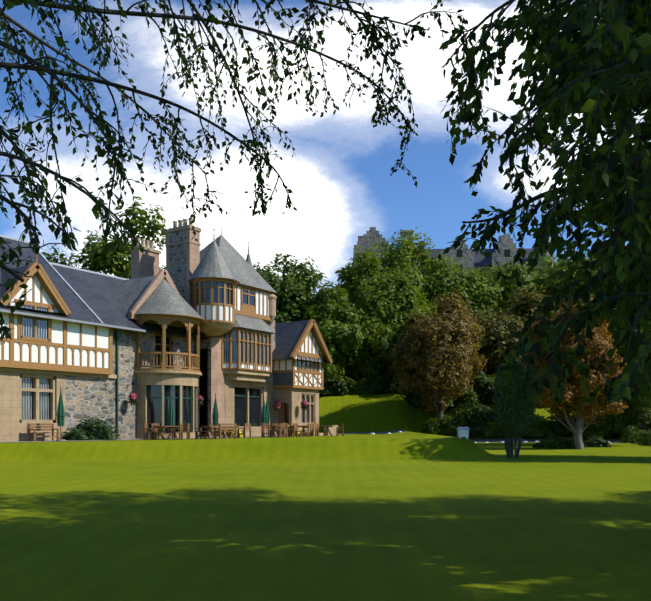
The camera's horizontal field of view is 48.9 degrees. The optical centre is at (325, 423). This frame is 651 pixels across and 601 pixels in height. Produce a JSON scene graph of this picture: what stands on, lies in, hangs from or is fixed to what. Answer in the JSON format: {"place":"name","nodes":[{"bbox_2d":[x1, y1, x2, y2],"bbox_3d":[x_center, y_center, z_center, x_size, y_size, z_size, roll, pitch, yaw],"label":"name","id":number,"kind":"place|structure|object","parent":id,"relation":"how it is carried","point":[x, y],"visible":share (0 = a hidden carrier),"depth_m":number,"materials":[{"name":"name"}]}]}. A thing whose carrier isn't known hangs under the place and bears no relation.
{"place":"outdoors","nodes":[
{"label":"outdoors","id":0,"kind":"place"},
{"bbox_2d":[0,374,650,600],"bbox_3d":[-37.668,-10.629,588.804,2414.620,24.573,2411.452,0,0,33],"label":"ground","id":1,"kind":"structure","parent":0,"point":[413,512],"depth_m":12.36,"materials":[{"name":"green plant"}]},
{"bbox_2d":[40,243,77,266],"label":"tree","id":2,"kind":"object","parent":1,"relation":"on","point":[55,260],"depth_m":67.97,"materials":[{"name":"green plant"}]},
{"bbox_2d":[59,426,91,440],"bbox_3d":[-13.018,0.556,37.360,1.668,0.841,1.417,0,0,-2],"label":"bush","id":3,"kind":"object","parent":1,"relation":"on","point":[70,435],"depth_m":36.84,"materials":[{"name":"green plant"}]},
{"bbox_2d":[73,414,123,439],"bbox_3d":[-12.267,0.255,38.383,2.883,1.461,2.352,0,0,0],"label":"bush","id":4,"kind":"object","parent":1,"relation":"on","point":[97,431],"depth_m":37.58,"materials":[{"name":"green plant"}]},
{"bbox_2d":[69,196,169,278],"bbox_3d":[-18.329,-8.960,62.192,10.819,20.385,10.488,0,0,-12],"label":"tree","id":5,"kind":"object","parent":1,"relation":"on","point":[98,262],"visible":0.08,"depth_m":60.83,"materials":[{"name":"green plant"}]},
{"bbox_2d":[0,436,290,442],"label":"terrace paving","id":6,"kind":"structure","parent":1,"relation":"on","point":[120,439],"depth_m":38.96,"materials":[{"name":"beige stone"}]},
{"bbox_2d":[28,387,343,440],"bbox_3d":[-6.298,-0.466,42.269,3.739,2.754,21.587,0,0,41],"label":"patio furniture","id":7,"kind":"object","parent":6,"relation":"on","point":[219,431],"visible":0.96,"depth_m":40.79,"materials":[{"name":"brown wood"}]},
{"bbox_2d":[225,428,242,436],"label":"flowers","id":8,"kind":"object","parent":6,"relation":"on","point":[233,433],"visible":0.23,"depth_m":44.93,"materials":[{"name":"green plant"}]},
{"bbox_2d":[0,207,337,441],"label":"house","id":9,"kind":"structure","parent":1,"relation":"on","point":[187,323],"depth_m":42.36,"materials":[{"name":"stone"}]},
{"bbox_2d":[127,385,137,405],"bbox_3d":[-11.048,-1.579,40.864,0.649,1.249,0.548,0,0,-2],"label":"basket","id":10,"kind":"object","parent":9,"relation":"attached to","point":[133,398],"visible":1,"depth_m":40.76,"materials":[{"name":"pink plant"}]},
{"bbox_2d":[198,388,203,406],"bbox_3d":[-8.035,-1.633,45.541,0.546,1.240,0.639,0,0,-21],"label":"basket","id":11,"kind":"object","parent":9,"relation":"attached to","point":[200,400],"visible":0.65,"depth_m":45.37,"materials":[{"name":"pink plant"}]},
{"bbox_2d":[273,393,280,410],"bbox_3d":[-3.449,-1.460,50.799,0.546,1.286,0.645,0,0,-22],"label":"basket","id":12,"kind":"object","parent":9,"relation":"attached to","point":[276,404],"visible":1,"depth_m":50.60,"materials":[{"name":"pink plant"}]},
{"bbox_2d":[300,400,307,409],"bbox_3d":[-1.571,-1.468,50.945,0.640,1.269,0.548,0,0,-4],"label":"basket","id":13,"kind":"object","parent":9,"relation":"attached to","point":[304,405],"visible":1,"depth_m":50.79,"materials":[{"name":"pink plant"}]},
{"bbox_2d":[253,249,347,322],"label":"tree","id":14,"kind":"object","parent":1,"relation":"on","point":[293,290],"visible":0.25,"depth_m":70.82,"materials":[{"name":"green plant"}]},
{"bbox_2d":[319,376,347,394],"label":"bush","id":15,"kind":"object","parent":1,"relation":"on","point":[326,391],"visible":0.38,"depth_m":69.38,"materials":[{"name":"green plant"}]},
{"bbox_2d":[302,282,372,395],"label":"tree","id":16,"kind":"object","parent":1,"relation":"on","point":[336,321],"visible":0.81,"depth_m":68.42,"materials":[{"name":"green plant"}]},
{"bbox_2d":[328,374,360,394],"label":"bush","id":17,"kind":"object","parent":1,"relation":"on","point":[349,384],"visible":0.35,"depth_m":69.87,"materials":[{"name":"green plant"}]},
{"bbox_2d":[341,327,389,381],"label":"hill tree","id":18,"kind":"object","parent":1,"relation":"on","point":[363,363],"visible":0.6,"depth_m":70.99,"materials":[{"name":"green plant"}]},
{"bbox_2d":[328,245,405,308],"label":"hill tree","id":19,"kind":"object","parent":1,"relation":"on","point":[359,277],"visible":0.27,"depth_m":78.35,"materials":[{"name":"green plant"}]},
{"bbox_2d":[351,376,386,393],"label":"bush","id":20,"kind":"object","parent":1,"relation":"on","point":[365,384],"visible":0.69,"depth_m":69.81,"materials":[{"name":"green plant"}]},
{"bbox_2d":[352,269,436,370],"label":"hill tree","id":21,"kind":"object","parent":1,"relation":"on","point":[390,305],"visible":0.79,"depth_m":71.47,"materials":[{"name":"green plant"}]},
{"bbox_2d":[385,309,434,384],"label":"hill tree","id":22,"kind":"object","parent":1,"relation":"on","point":[414,318],"visible":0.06,"depth_m":69.55,"materials":[{"name":"green plant"}]},
{"bbox_2d":[366,227,488,314],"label":"hill tree","id":23,"kind":"object","parent":1,"relation":"on","point":[407,261],"visible":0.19,"depth_m":89.19,"materials":[{"name":"green plant"}]},
{"bbox_2d":[387,287,487,434],"bbox_3d":[9.817,-5.245,63.286,8.615,12.886,11.040,0,0,33],"label":"copper tree","id":24,"kind":"object","parent":1,"relation":"on","point":[438,360],"visible":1,"depth_m":60.57,"materials":[{"name":"brown plant"}]},
{"bbox_2d":[421,414,455,434],"bbox_3d":[10.427,0.104,63.150,4.098,1.850,3.421,0,0,-3],"label":"bank scrub","id":25,"kind":"object","parent":1,"relation":"on","point":[438,427],"visible":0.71,"depth_m":61.77,"materials":[{"name":"green plant"}]},
{"bbox_2d":[405,383,478,406],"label":"bank scrub","id":26,"kind":"object","parent":1,"relation":"on","point":[461,400],"visible":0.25,"depth_m":65.50,"materials":[{"name":"green plant"}]},
{"bbox_2d":[353,227,555,275],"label":"castle","id":27,"kind":"structure","parent":1,"relation":"on","point":[508,249],"depth_m":111.65,"materials":[{"name":"stone"}]},
{"bbox_2d":[457,427,469,438],"bbox_3d":[6.230,0.447,32.403,0.500,0.550,0.500,0,0,1],"label":"white hive box","id":28,"kind":"object","parent":1,"relation":"on","point":[463,431],"visible":1,"depth_m":32.19,"materials":[{"name":"paint"}]},
{"bbox_2d":[418,258,511,323],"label":"hill tree","id":29,"kind":"object","parent":1,"relation":"on","point":[474,294],"visible":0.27,"depth_m":85.92,"materials":[{"name":"green plant"}]},
{"bbox_2d":[444,402,498,433],"bbox_3d":[12.946,-0.478,63.105,6.283,2.845,5.261,0,0,0],"label":"bank scrub","id":30,"kind":"object","parent":1,"relation":"on","point":[474,417],"visible":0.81,"depth_m":60.96,"materials":[{"name":"green plant"}]},
{"bbox_2d":[458,371,495,402],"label":"bank scrub","id":31,"kind":"object","parent":1,"relation":"on","point":[481,380],"visible":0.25,"depth_m":66.25,"materials":[{"name":"green plant"}]},
{"bbox_2d":[338,429,623,442],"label":"drive","id":32,"kind":"structure","parent":1,"relation":"on","point":[522,440],"depth_m":60.43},
{"bbox_2d":[370,431,629,442],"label":"stones","id":33,"kind":"object","parent":32,"relation":"on","point":[475,442],"visible":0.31,"depth_m":57.93,"materials":[{"name":"white paint"}]},
{"bbox_2d":[476,375,495,401],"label":"bush","id":34,"kind":"object","parent":1,"relation":"on","point":[493,378],"visible":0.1,"depth_m":66.60,"materials":[{"name":"green plant"}]},
{"bbox_2d":[464,308,526,377],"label":"hill tree","id":35,"kind":"object","parent":1,"relation":"on","point":[497,346],"visible":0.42,"depth_m":69.42,"materials":[{"name":"green plant"}]},
{"bbox_2d":[468,259,555,309],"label":"hill tree","id":36,"kind":"object","parent":1,"relation":"on","point":[506,271],"visible":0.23,"depth_m":87.70,"materials":[{"name":"green plant"}]},
{"bbox_2d":[492,359,538,457],"bbox_3d":[8.604,-0.609,32.740,2.183,4.618,2.401,0,0,33],"label":"tree","id":37,"kind":"object","parent":1,"relation":"on","point":[514,408],"visible":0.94,"depth_m":32.25,"materials":[{"name":"green plant"}]},
{"bbox_2d":[490,285,574,335],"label":"hill tree","id":38,"kind":"object","parent":1,"relation":"on","point":[525,312],"visible":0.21,"depth_m":75.26,"materials":[{"name":"green plant"}]},
{"bbox_2d":[519,413,556,436],"bbox_3d":[17.457,0.101,61.857,4.814,2.217,4.026,0,0,-6],"label":"bank scrub","id":39,"kind":"object","parent":1,"relation":"on","point":[539,425],"visible":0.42,"depth_m":60.22,"materials":[{"name":"green plant"}]},
{"bbox_2d":[531,438,547,447],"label":"bush","id":40,"kind":"object","parent":1,"relation":"on","point":[536,445],"visible":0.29,"depth_m":46.27,"materials":[{"name":"green plant"}]},
{"bbox_2d":[538,435,574,448],"bbox_3d":[14.620,1.224,45.480,2.444,0.986,2.137,0,0,-6],"label":"bush","id":41,"kind":"object","parent":1,"relation":"on","point":[557,442],"visible":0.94,"depth_m":44.65,"materials":[{"name":"green plant"}]},
{"bbox_2d":[518,252,597,310],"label":"hill tree","id":42,"kind":"object","parent":1,"relation":"on","point":[549,269],"visible":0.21,"depth_m":88.35,"materials":[{"name":"green plant"}]},
{"bbox_2d":[545,412,575,434],"bbox_3d":[20.571,-0.014,61.798,4.482,2.108,3.770,0,0,-5],"label":"bank scrub","id":43,"kind":"object","parent":1,"relation":"on","point":[558,425],"visible":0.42,"depth_m":60.24,"materials":[{"name":"green plant"}]},
{"bbox_2d":[518,295,627,448],"bbox_3d":[15.662,-3.028,44.572,7.545,9.988,6.156,0,0,33],"label":"tree","id":44,"kind":"object","parent":1,"relation":"on","point":[573,397],"visible":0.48,"depth_m":43.87,"materials":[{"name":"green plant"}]},
{"bbox_2d":[563,415,621,436],"bbox_3d":[22.553,0.074,61.102,4.946,2.328,4.114,0,0,-4],"label":"bank scrub","id":45,"kind":"object","parent":1,"relation":"on","point":[588,430],"visible":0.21,"depth_m":59.40,"materials":[{"name":"green plant"}]},
{"bbox_2d":[582,434,611,446],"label":"bush","id":46,"kind":"object","parent":1,"relation":"on","point":[594,441],"visible":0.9,"depth_m":47.19,"materials":[{"name":"green plant"}]},
{"bbox_2d":[570,267,650,388],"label":"tree","id":47,"kind":"object","parent":1,"relation":"on","point":[615,327],"visible":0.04,"depth_m":48.42,"materials":[{"name":"green plant"}]},
{"bbox_2d":[589,400,650,434],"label":"bank scrub","id":48,"kind":"object","parent":1,"relation":"on","point":[621,424],"visible":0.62,"depth_m":59.15,"materials":[{"name":"green plant"}]},
{"bbox_2d":[606,272,650,330],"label":"tree","id":49,"kind":"object","parent":1,"relation":"on","point":[638,287],"visible":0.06,"depth_m":30.41,"materials":[{"name":"green plant"}]},
{"bbox_2d":[615,366,650,433],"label":"tree","id":50,"kind":"object","parent":1,"relation":"on","point":[645,399],"depth_m":58.47,"materials":[{"name":"green plant"}]},
{"bbox_2d":[617,429,649,443],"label":"bush","id":51,"kind":"object","parent":1,"relation":"on","point":[632,437],"visible":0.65,"depth_m":56.97,"materials":[{"name":"green plant"}]},
{"bbox_2d":[632,429,650,445],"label":"bush","id":52,"kind":"object","parent":1,"relation":"on","point":[646,440],"visible":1,"depth_m":51.71,"materials":[{"name":"green plant"}]},
{"bbox_2d":[637,412,646,430],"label":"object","id":53,"kind":"structure","parent":1,"relation":"on","point":[641,418],"depth_m":59.31,"materials":[{"name":"plant"}]},
{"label":"tree trunk","id":54,"kind":"object","parent":1,"relation":"on","visible":0},
{"bbox_2d":[438,0,650,404],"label":"tree","id":55,"kind":"object","parent":54,"relation":"attached to","point":[602,70],"visible":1,"depth_m":5.23,"materials":[{"name":"green plant"}]},
{"bbox_2d":[0,0,650,296],"label":"sky","id":56,"kind":"structure","parent":0,"point":[339,179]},
{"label":"tree trunk","id":57,"kind":"object","parent":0,"visible":0},
{"bbox_2d":[0,0,467,342],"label":"tree","id":58,"kind":"object","parent":57,"relation":"attached to","point":[41,70],"visible":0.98,"depth_m":7.31,"materials":[{"name":"green plant"}]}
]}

